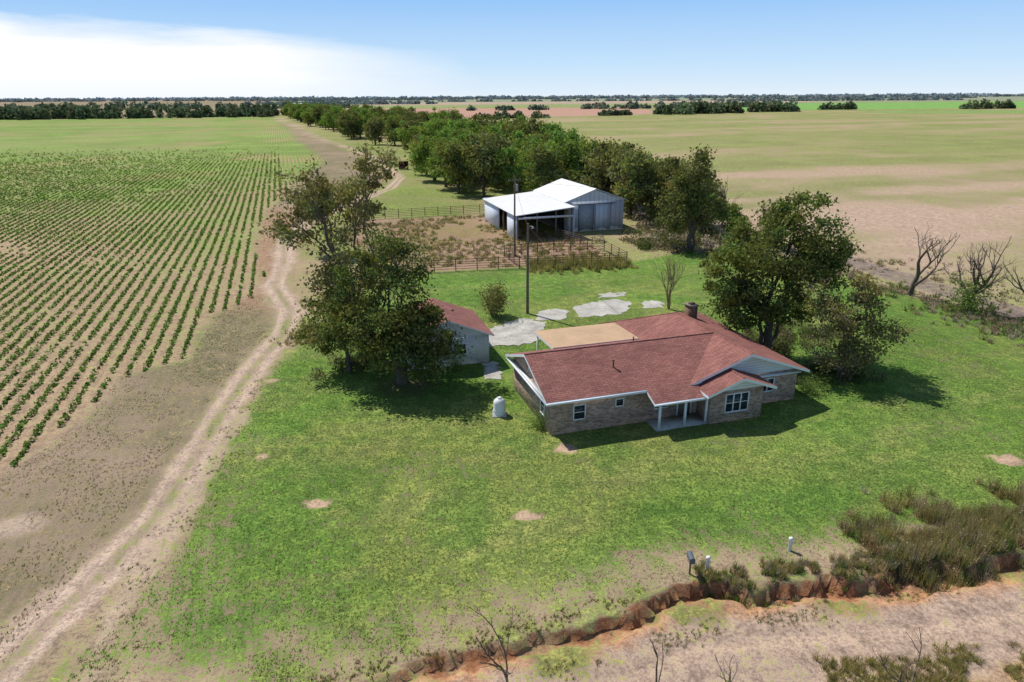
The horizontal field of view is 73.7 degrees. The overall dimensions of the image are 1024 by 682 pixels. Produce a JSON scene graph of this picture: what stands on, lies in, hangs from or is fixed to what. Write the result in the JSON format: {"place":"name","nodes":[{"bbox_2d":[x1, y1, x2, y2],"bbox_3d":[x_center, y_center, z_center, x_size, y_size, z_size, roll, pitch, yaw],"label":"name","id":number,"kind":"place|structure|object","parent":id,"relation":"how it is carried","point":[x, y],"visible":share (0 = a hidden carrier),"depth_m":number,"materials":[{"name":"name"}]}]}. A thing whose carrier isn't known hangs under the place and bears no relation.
{"place":"outdoors","nodes":[
{"label":"outdoors","id":0,"kind":"place"},
{"bbox_2d":[67,362,300,681],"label":"track edge grass","id":1,"kind":"structure","parent":0,"point":[123,647],"depth_m":35.24,"materials":[{"name":"plant"}]},
{"bbox_2d":[310,596,680,681],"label":"ditch edge grass","id":2,"kind":"structure","parent":0,"point":[491,639],"depth_m":28.05,"materials":[{"name":"plant"}]},
{"bbox_2d":[0,94,1023,681],"bbox_3d":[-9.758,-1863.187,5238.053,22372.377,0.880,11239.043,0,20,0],"label":"ground","id":3,"kind":"structure","parent":0,"point":[896,178],"depth_m":42.71,"materials":[{"name":"green plant"}]},
{"bbox_2d":[0,146,281,466],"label":"crop row plants","id":4,"kind":"object","parent":3,"relation":"on","point":[26,396],"visible":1,"depth_m":102.52,"materials":[{"name":"green plant"}]},
{"bbox_2d":[292,104,307,121],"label":"cottonwood tree","id":5,"kind":"object","parent":3,"relation":"on","point":[296,113],"visible":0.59,"depth_m":586.78,"materials":[{"name":"green plant"}]},
{"bbox_2d":[310,105,326,126],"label":"cottonwood tree","id":6,"kind":"object","parent":3,"relation":"on","point":[316,112],"visible":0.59,"depth_m":485.35,"materials":[{"name":"green plant"}]},
{"bbox_2d":[264,280,378,347],"bbox_3d":[-19.232,-3.617,71.683,8.385,0.560,23.873,0,20,0],"label":"dry grass strip","id":7,"kind":"object","parent":3,"relation":"on","point":[304,341],"visible":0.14,"depth_m":63.11,"materials":[{"name":"plant"}]},
{"bbox_2d":[282,277,370,372],"bbox_3d":[-14.411,-1.183,54.131,7.264,8.437,6.616,0,20,0],"label":"elm tree","id":8,"kind":"object","parent":3,"relation":"on","point":[333,302],"visible":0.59,"depth_m":53.17,"materials":[{"name":"green plant"}]},
{"bbox_2d":[294,175,363,251],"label":"elm tree","id":9,"kind":"object","parent":3,"relation":"on","point":[337,205],"visible":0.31,"depth_m":94.42,"materials":[{"name":"green plant"}]},
{"bbox_2d":[322,112,338,131],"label":"cottonwood tree","id":10,"kind":"object","parent":3,"relation":"on","point":[329,122],"visible":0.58,"depth_m":425.59,"materials":[{"name":"green plant"}]},
{"bbox_2d":[256,140,407,353],"bbox_3d":[-14.538,-6.788,55.281,12.804,18.228,7.796,0,20,0],"label":"elm tree","id":11,"kind":"object","parent":3,"relation":"on","point":[319,208],"visible":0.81,"depth_m":54.49,"materials":[{"name":"green plant"}]},
{"bbox_2d":[337,111,363,138],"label":"cottonwood tree","id":12,"kind":"object","parent":3,"relation":"on","point":[347,123],"visible":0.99,"depth_m":348.59,"materials":[{"name":"green plant"}]},
{"bbox_2d":[350,107,371,137],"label":"cottonwood tree","id":13,"kind":"object","parent":3,"relation":"on","point":[362,119],"visible":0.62,"depth_m":354.58,"materials":[{"name":"green plant"}]},
{"bbox_2d":[361,114,386,144],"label":"cottonwood tree","id":14,"kind":"object","parent":3,"relation":"on","point":[373,127],"visible":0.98,"depth_m":308.96,"materials":[{"name":"green plant"}]},
{"bbox_2d":[364,105,387,134],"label":"cottonwood tree","id":15,"kind":"object","parent":3,"relation":"on","point":[377,109],"visible":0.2,"depth_m":382.07,"materials":[{"name":"green plant"}]},
{"bbox_2d":[301,225,476,385],"bbox_3d":[-8.694,-2.119,50.629,11.368,12.525,9.723,11,23,28],"label":"elm tree","id":16,"kind":"object","parent":3,"relation":"on","point":[411,326],"visible":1,"depth_m":50.20,"materials":[{"name":"green plant"}]},
{"bbox_2d":[383,115,403,144],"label":"cottonwood tree","id":17,"kind":"object","parent":3,"relation":"on","point":[392,122],"visible":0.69,"depth_m":304.11,"materials":[{"name":"green plant"}]},
{"bbox_2d":[396,116,419,130],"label":"cottonwood tree","id":18,"kind":"object","parent":3,"relation":"on","point":[412,122],"visible":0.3,"depth_m":299.20,"materials":[{"name":"green plant"}]},
{"bbox_2d":[338,204,484,268],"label":"corral pipe fence","id":19,"kind":"object","parent":3,"relation":"on","point":[450,211],"visible":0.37,"depth_m":125.07,"materials":[{"name":"metal"}]},
{"bbox_2d":[393,119,433,142],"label":"cottonwood tree","id":20,"kind":"object","parent":3,"relation":"on","point":[403,134],"visible":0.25,"depth_m":223.28,"materials":[{"name":"green plant"}]},
{"bbox_2d":[401,130,432,174],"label":"cottonwood tree","id":21,"kind":"object","parent":3,"relation":"on","point":[415,139],"visible":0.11,"depth_m":189.76,"materials":[{"name":"green plant"}]},
{"bbox_2d":[405,111,428,126],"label":"cottonwood tree","id":22,"kind":"object","parent":3,"relation":"on","point":[420,115],"visible":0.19,"depth_m":303.34,"materials":[{"name":"green plant"}]},
{"bbox_2d":[406,128,451,180],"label":"cottonwood tree","id":23,"kind":"object","parent":3,"relation":"on","point":[419,154],"visible":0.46,"depth_m":174.49,"materials":[{"name":"green plant"}]},
{"bbox_2d":[422,113,455,138],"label":"cottonwood tree","id":24,"kind":"object","parent":3,"relation":"on","point":[428,134],"visible":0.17,"depth_m":266.33,"materials":[{"name":"green plant"}]},
{"bbox_2d":[423,113,456,134],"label":"cottonwood tree","id":25,"kind":"object","parent":3,"relation":"on","point":[438,125],"visible":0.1,"depth_m":247.23,"materials":[{"name":"green plant"}]},
{"bbox_2d":[403,297,493,370],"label":"white garage","id":26,"kind":"structure","parent":3,"relation":"on","point":[471,323],"depth_m":56.47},
{"bbox_2d":[422,127,474,186],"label":"cottonwood tree","id":27,"kind":"object","parent":3,"relation":"on","point":[434,170],"visible":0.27,"depth_m":162.53,"materials":[{"name":"green plant"}]},
{"bbox_2d":[429,119,471,143],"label":"cottonwood tree","id":28,"kind":"object","parent":3,"relation":"on","point":[462,125],"visible":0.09,"depth_m":203.86,"materials":[{"name":"green plant"}]},
{"bbox_2d":[429,139,479,193],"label":"cottonwood tree","id":29,"kind":"object","parent":3,"relation":"on","point":[455,169],"visible":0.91,"depth_m":150.59,"materials":[{"name":"green plant"}]},
{"bbox_2d":[445,358,467,372],"bbox_3d":[-4.522,1.733,55.079,2.062,1.564,2.580,12,23,31],"label":"shrub","id":30,"kind":"object","parent":3,"relation":"on","point":[455,366],"visible":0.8,"depth_m":55.19,"materials":[{"name":"green plant"}]},
{"bbox_2d":[442,119,478,148],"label":"cottonwood tree","id":31,"kind":"object","parent":3,"relation":"on","point":[454,133],"visible":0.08,"depth_m":183.53,"materials":[{"name":"green plant"}]},
{"bbox_2d":[450,119,481,134],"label":"cottonwood tree","id":32,"kind":"object","parent":3,"relation":"on","point":[474,127],"visible":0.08,"depth_m":217.35,"materials":[{"name":"green plant"}]},
{"bbox_2d":[456,131,478,181],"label":"cottonwood tree","id":33,"kind":"object","parent":3,"relation":"on","point":[464,135],"visible":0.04,"depth_m":167.79,"materials":[{"name":"green plant"}]},
{"bbox_2d":[456,133,513,196],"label":"cottonwood tree","id":34,"kind":"object","parent":3,"relation":"on","point":[482,153],"visible":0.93,"depth_m":144.78,"materials":[{"name":"green plant"}]},
{"bbox_2d":[468,113,505,129],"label":"cottonwood tree","id":35,"kind":"object","parent":3,"relation":"on","point":[474,117],"visible":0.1,"depth_m":223.11,"materials":[{"name":"green plant"}]},
{"bbox_2d":[355,213,619,267],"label":"corral weeds","id":36,"kind":"object","parent":3,"relation":"on","point":[444,244],"visible":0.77,"depth_m":102.45,"materials":[{"name":"brown plant"}]},
{"bbox_2d":[470,274,513,318],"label":"lilac bush","id":37,"kind":"object","parent":3,"relation":"on","point":[494,301],"visible":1,"depth_m":67.96,"materials":[{"name":"green plant"}]},
{"bbox_2d":[466,602,522,681],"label":"dead sapling","id":38,"kind":"object","parent":3,"relation":"on","point":[506,673],"visible":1,"depth_m":23.33,"materials":[{"name":"wood"}]},
{"bbox_2d":[470,125,521,189],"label":"cottonwood tree","id":39,"kind":"object","parent":3,"relation":"on","point":[501,140],"visible":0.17,"depth_m":157.06,"materials":[{"name":"green plant"}]},
{"bbox_2d":[492,396,506,417],"bbox_3d":[-0.876,4.546,47.550,1.000,1.400,1.000,0,20,0],"label":"white water tank","id":40,"kind":"object","parent":3,"relation":"on","point":[499,409],"visible":1,"depth_m":47.27,"materials":[{"name":"plastic"}]},
{"bbox_2d":[480,123,530,152],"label":"cottonwood tree","id":41,"kind":"object","parent":3,"relation":"on","point":[516,135],"visible":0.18,"depth_m":170.77,"materials":[{"name":"green plant"}]},
{"bbox_2d":[0,92,1023,119],"bbox_3d":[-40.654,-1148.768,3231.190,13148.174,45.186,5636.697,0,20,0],"label":"distant treeline","id":42,"kind":"object","parent":3,"relation":"on","point":[64,110],"visible":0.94,"depth_m":1057.62,"materials":[{"name":"green plant"}]},
{"bbox_2d":[508,175,520,256],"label":"utility pole","id":43,"kind":"object","parent":3,"relation":"on","point":[515,185],"visible":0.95,"depth_m":92.42,"materials":[{"name":"brown wood"}]},
{"bbox_2d":[492,144,540,192],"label":"cottonwood tree","id":44,"kind":"object","parent":3,"relation":"on","point":[509,172],"visible":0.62,"depth_m":142.72,"materials":[{"name":"green plant"}]},
{"bbox_2d":[501,119,536,139],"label":"cottonwood tree","id":45,"kind":"object","parent":3,"relation":"on","point":[524,126],"visible":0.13,"depth_m":190.88,"materials":[{"name":"green plant"}]},
{"bbox_2d":[413,229,627,271],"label":"corral pipe fence","id":46,"kind":"object","parent":3,"relation":"on","point":[498,262],"visible":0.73,"depth_m":88.35,"materials":[{"name":"metal"}]},
{"bbox_2d":[512,117,545,133],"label":"cottonwood tree","id":47,"kind":"object","parent":3,"relation":"on","point":[532,121],"visible":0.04,"depth_m":214.68,"materials":[{"name":"green plant"}]},
{"bbox_2d":[526,223,533,313],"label":"utility pole","id":48,"kind":"object","parent":3,"relation":"on","point":[527,285],"visible":0.93,"depth_m":68.26,"materials":[{"name":"brown wood"}]},
{"bbox_2d":[517,406,545,432],"bbox_3d":[1.820,5.075,45.446,2.949,1.787,2.357,0,20,0],"label":"shrub","id":49,"kind":"object","parent":3,"relation":"on","point":[539,422],"visible":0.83,"depth_m":45.55,"materials":[{"name":"green plant"}]},
{"bbox_2d":[515,130,556,157],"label":"cottonwood tree","id":50,"kind":"object","parent":3,"relation":"on","point":[544,137],"visible":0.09,"depth_m":162.78,"materials":[{"name":"green plant"}]},
{"bbox_2d":[514,130,574,185],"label":"cottonwood tree","id":51,"kind":"object","parent":3,"relation":"on","point":[557,138],"visible":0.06,"depth_m":150.25,"materials":[{"name":"green plant"}]},
{"bbox_2d":[521,142,586,187],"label":"cottonwood tree","id":52,"kind":"object","parent":3,"relation":"on","point":[542,157],"visible":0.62,"depth_m":136.68,"materials":[{"name":"green plant"}]},
{"bbox_2d":[504,240,603,266],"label":"corral pipe fence","id":53,"kind":"object","parent":3,"relation":"on","point":[553,246],"visible":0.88,"depth_m":96.73,"materials":[{"name":"metal"}]},
{"bbox_2d":[482,178,626,240],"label":"metal barn","id":54,"kind":"structure","parent":3,"relation":"on","point":[572,208],"depth_m":111.70,"materials":[{"name":"white"}]},
{"bbox_2d":[574,202,614,230],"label":"sliding doors","id":55,"kind":"structure","parent":54,"relation":"in","point":[586,218],"depth_m":111.51,"materials":[{"name":"white metal"}]},
{"bbox_2d":[540,121,590,146],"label":"cottonwood tree","id":56,"kind":"object","parent":3,"relation":"on","point":[551,127],"visible":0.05,"depth_m":189.50,"materials":[{"name":"green plant"}]},
{"bbox_2d":[550,130,584,181],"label":"cottonwood tree","id":57,"kind":"object","parent":3,"relation":"on","point":[575,136],"visible":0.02,"depth_m":159.92,"materials":[{"name":"green plant"}]},
{"bbox_2d":[542,128,602,177],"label":"cottonwood tree","id":58,"kind":"object","parent":3,"relation":"on","point":[573,154],"visible":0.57,"depth_m":143.51,"materials":[{"name":"green plant"}]},
{"bbox_2d":[523,252,638,274],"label":"weeds","id":59,"kind":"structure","parent":3,"relation":"on","point":[543,266],"depth_m":88.01,"materials":[{"name":"plant"}]},
{"bbox_2d":[534,323,638,349],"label":"patio flat roof","id":60,"kind":"structure","parent":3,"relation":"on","point":[581,335],"depth_m":54.37,"materials":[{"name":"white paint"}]},
{"bbox_2d":[308,316,896,385],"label":"understory shrubs","id":61,"kind":"object","parent":3,"relation":"on","point":[781,343],"visible":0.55,"depth_m":57.41,"materials":[{"name":"green plant"}]},
{"bbox_2d":[588,137,621,183],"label":"cottonwood tree","id":62,"kind":"object","parent":3,"relation":"on","point":[594,145],"visible":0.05,"depth_m":152.55,"materials":[{"name":"green plant"}]},
{"bbox_2d":[578,139,632,191],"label":"cottonwood tree","id":63,"kind":"object","parent":3,"relation":"on","point":[597,178],"visible":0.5,"depth_m":130.33,"materials":[{"name":"green plant"}]},
{"bbox_2d":[592,141,646,196],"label":"cottonwood tree","id":64,"kind":"object","parent":3,"relation":"on","point":[632,145],"visible":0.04,"depth_m":135.50,"materials":[{"name":"green plant"}]},
{"bbox_2d":[605,141,664,214],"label":"cottonwood tree","id":65,"kind":"object","parent":3,"relation":"on","point":[614,171],"visible":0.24,"depth_m":122.08,"materials":[{"name":"green plant"}]},
{"bbox_2d":[612,149,674,221],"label":"cottonwood tree","id":66,"kind":"object","parent":3,"relation":"on","point":[638,168],"visible":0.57,"depth_m":115.45,"materials":[{"name":"green plant"}]},
{"bbox_2d":[513,357,797,434],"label":"walls","id":67,"kind":"structure","parent":3,"relation":"on","point":[606,412],"depth_m":46.14,"materials":[{"name":"brick"}]},
{"bbox_2d":[514,357,535,382],"bbox_3d":[1.383,1.808,47.358,0.150,1.500,8.200,-6,21,-16],"label":"gable brick","id":68,"kind":"object","parent":67,"relation":"on","point":[521,361],"visible":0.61,"depth_m":48.79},
{"bbox_2d":[573,403,585,420],"bbox_3d":[4.426,4.664,44.769,0.890,1.090,0.090,-6,21,-16],"label":"window bedroom","id":69,"kind":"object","parent":67,"relation":"attached to","point":[579,411],"depth_m":44.79,"materials":[{"name":"white paint"}]},
{"bbox_2d":[506,357,793,405],"bbox_3d":[9.457,2.265,46.297,20.905,1.680,8.123,2,20,6],"label":"gable siding","id":70,"kind":"object","parent":67,"relation":"on","point":[753,365],"visible":0.53,"depth_m":47.81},
{"bbox_2d":[510,358,800,406],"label":"soffit","id":71,"kind":"structure","parent":67,"relation":"attached to","point":[762,376],"depth_m":48.47,"materials":[{"name":"white paint"}]},
{"bbox_2d":[505,312,809,405],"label":"roof","id":72,"kind":"structure","parent":67,"relation":"on","point":[671,357],"depth_m":47.10,"materials":[{"name":"red"}]},
{"bbox_2d":[547,390,704,406],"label":"gutters","id":73,"kind":"object","parent":72,"relation":"attached to","point":[619,395],"visible":1,"depth_m":44.37,"materials":[{"name":"white paint"}]},
{"bbox_2d":[684,301,698,318],"bbox_3d":[14.706,-2.227,56.157,0.860,2.000,0.960,-6,21,-16],"label":"chimney","id":74,"kind":"object","parent":72,"relation":"on","point":[691,309],"visible":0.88,"depth_m":55.74,"materials":[{"name":"brown brick"}]},
{"bbox_2d":[676,402,691,414],"bbox_3d":[11.880,4.123,47.020,1.150,2.030,0.067,-6,21,-16],"label":"front door","id":75,"kind":"structure","parent":67,"relation":"attached to","point":[679,409],"depth_m":47.19,"materials":[{"name":"white paint"}]},
{"bbox_2d":[724,391,749,412],"bbox_3d":[15.225,4.138,46.220,1.840,1.390,0.090,-6,21,-16],"label":"window living","id":76,"kind":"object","parent":67,"relation":"attached to","point":[737,401],"depth_m":46.23,"materials":[{"name":"white paint"}]},
{"bbox_2d":[649,638,663,681],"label":"dead sapling","id":77,"kind":"object","parent":3,"relation":"on","point":[655,651],"visible":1,"depth_m":23.72,"materials":[{"name":"wood"}]},
{"bbox_2d":[633,154,690,211],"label":"cottonwood tree","id":78,"kind":"object","parent":3,"relation":"on","point":[672,162],"visible":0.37,"depth_m":117.19,"materials":[{"name":"green plant"}]},
{"bbox_2d":[652,249,688,308],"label":"dead tree","id":79,"kind":"object","parent":3,"relation":"on","point":[668,272],"visible":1,"depth_m":70.24,"materials":[{"name":"wood"}]},
{"bbox_2d":[646,398,708,431],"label":"porch posts and slab","id":80,"kind":"object","parent":3,"relation":"on","point":[684,419],"visible":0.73,"depth_m":46.10,"materials":[{"name":"white paint"}]},
{"bbox_2d":[592,211,778,254],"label":"grove undergrowth","id":81,"kind":"object","parent":3,"relation":"on","point":[655,239],"visible":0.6,"depth_m":102.35,"materials":[{"name":"green plant"}]},
{"bbox_2d":[656,169,716,227],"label":"cottonwood tree","id":82,"kind":"object","parent":3,"relation":"on","point":[667,183],"visible":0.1,"depth_m":108.85,"materials":[{"name":"green plant"}]},
{"bbox_2d":[687,551,695,573],"bbox_3d":[8.255,10.472,31.632,0.260,1.350,0.560,0,20,0],"label":"mailbox","id":83,"kind":"object","parent":3,"relation":"on","point":[691,558],"visible":0.94,"depth_m":31.42,"materials":[{"name":"grey metal"}]},
{"bbox_2d":[646,143,737,250],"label":"elm tree","id":84,"kind":"object","parent":3,"relation":"on","point":[685,183],"visible":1,"depth_m":94.53,"materials":[{"name":"green plant"}]},
{"bbox_2d":[700,178,730,221],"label":"cottonwood tree","id":85,"kind":"object","parent":3,"relation":"on","point":[714,189],"visible":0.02,"depth_m":112.35,"materials":[{"name":"green plant"}]},
{"bbox_2d":[699,193,751,238],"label":"cottonwood tree","id":86,"kind":"object","parent":3,"relation":"on","point":[735,218],"visible":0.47,"depth_m":103.03,"materials":[{"name":"green plant"}]},
{"bbox_2d":[715,654,737,681],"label":"dead sapling","id":87,"kind":"object","parent":3,"relation":"on","point":[729,680],"visible":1,"depth_m":24.81,"materials":[{"name":"wood"}]},
{"bbox_2d":[713,180,742,243],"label":"dead tree","id":88,"kind":"object","parent":3,"relation":"on","point":[719,242],"visible":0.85,"depth_m":100.17,"materials":[{"name":"brown plant"}]},
{"bbox_2d":[698,187,863,348],"bbox_3d":[21.537,-5.295,56.033,12.673,14.630,9.413,0,20,0],"label":"elm tree","id":89,"kind":"object","parent":3,"relation":"on","point":[744,292],"visible":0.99,"depth_m":54.90,"materials":[{"name":"green plant"}]},
{"bbox_2d":[795,369,831,397],"bbox_3d":[22.106,3.075,50.358,2.651,2.010,3.317,12,23,31],"label":"shrub","id":90,"kind":"object","parent":3,"relation":"on","point":[805,386],"visible":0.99,"depth_m":50.54,"materials":[{"name":"green plant"}]},
{"bbox_2d":[660,237,1023,346],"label":"track side weeds","id":91,"kind":"object","parent":3,"relation":"on","point":[995,327],"visible":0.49,"depth_m":69.29,"materials":[{"name":"green plant"}]},
{"bbox_2d":[692,525,1008,606],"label":"ditch weeds","id":92,"kind":"object","parent":3,"relation":"on","point":[777,569],"visible":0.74,"depth_m":31.79,"materials":[{"name":"green plant"}]},
{"bbox_2d":[789,268,915,378],"bbox_3d":[25.959,-1.075,52.068,9.085,9.154,7.099,0,20,0],"label":"elm tree","id":93,"kind":"object","parent":3,"relation":"on","point":[847,353],"visible":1,"depth_m":51.41,"materials":[{"name":"green plant"}]},
{"bbox_2d":[746,238,1023,320],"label":"field edge weeds","id":94,"kind":"object","parent":3,"relation":"on","point":[878,263],"visible":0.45,"depth_m":81.91,"materials":[{"name":"green plant"}]},
{"bbox_2d":[872,628,921,681],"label":"dead sapling","id":95,"kind":"object","parent":3,"relation":"on","point":[900,677],"visible":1,"depth_m":25.25,"materials":[{"name":"brown plant"}]},
{"bbox_2d":[835,473,1023,592],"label":"roadside brush","id":96,"kind":"object","parent":3,"relation":"on","point":[964,532],"visible":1,"depth_m":33.71,"materials":[{"name":"green plant"}]},
{"bbox_2d":[906,225,960,295],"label":"dead tree","id":97,"kind":"object","parent":3,"relation":"on","point":[913,285],"visible":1,"depth_m":73.69,"materials":[{"name":"wood"}]},
{"bbox_2d":[924,270,1016,318],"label":"shrub","id":98,"kind":"object","parent":3,"relation":"on","point":[973,302],"visible":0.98,"depth_m":68.61,"materials":[{"name":"green plant"}]},
{"bbox_2d":[944,236,1016,307],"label":"dead tree","id":99,"kind":"object","parent":3,"relation":"on","point":[979,270],"visible":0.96,"depth_m":67.94,"materials":[{"name":"wood"}]},
{"bbox_2d":[979,317,1023,337],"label":"broadleaf weed patch","id":100,"kind":"object","parent":3,"relation":"on","point":[1018,326],"visible":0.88,"depth_m":64.53,"materials":[{"name":"green plant"}]},
{"bbox_2d":[1001,255,1023,291],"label":"dead tree","id":101,"kind":"object","parent":3,"relation":"on","point":[1019,284],"visible":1,"depth_m":65.51,"materials":[{"name":"wood"}]},
{"bbox_2d":[0,298,1023,681],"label":"lawn grass","id":102,"kind":"structure","parent":0,"point":[944,434],"depth_m":39.35,"materials":[{"name":"green plant"}]},
{"bbox_2d":[0,0,1023,98],"label":"sky","id":103,"kind":"structure","parent":0,"point":[80,49],"materials":[{"name":"blue"}]},
{"bbox_2d":[481,292,664,380],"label":"concrete driveway","id":104,"kind":"structure","parent":0,"point":[600,308],"depth_m":67.48,"materials":[{"name":"concrete"}]},
{"bbox_2d":[540,588,959,679],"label":"road median grass","id":105,"kind":"structure","parent":0,"point":[790,616],"depth_m":29.03,"materials":[{"name":"plant"}]},
{"bbox_2d":[811,638,1023,681],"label":"verge grass","id":106,"kind":"structure","parent":0,"point":[954,664],"depth_m":26.68,"materials":[{"name":"plant"}]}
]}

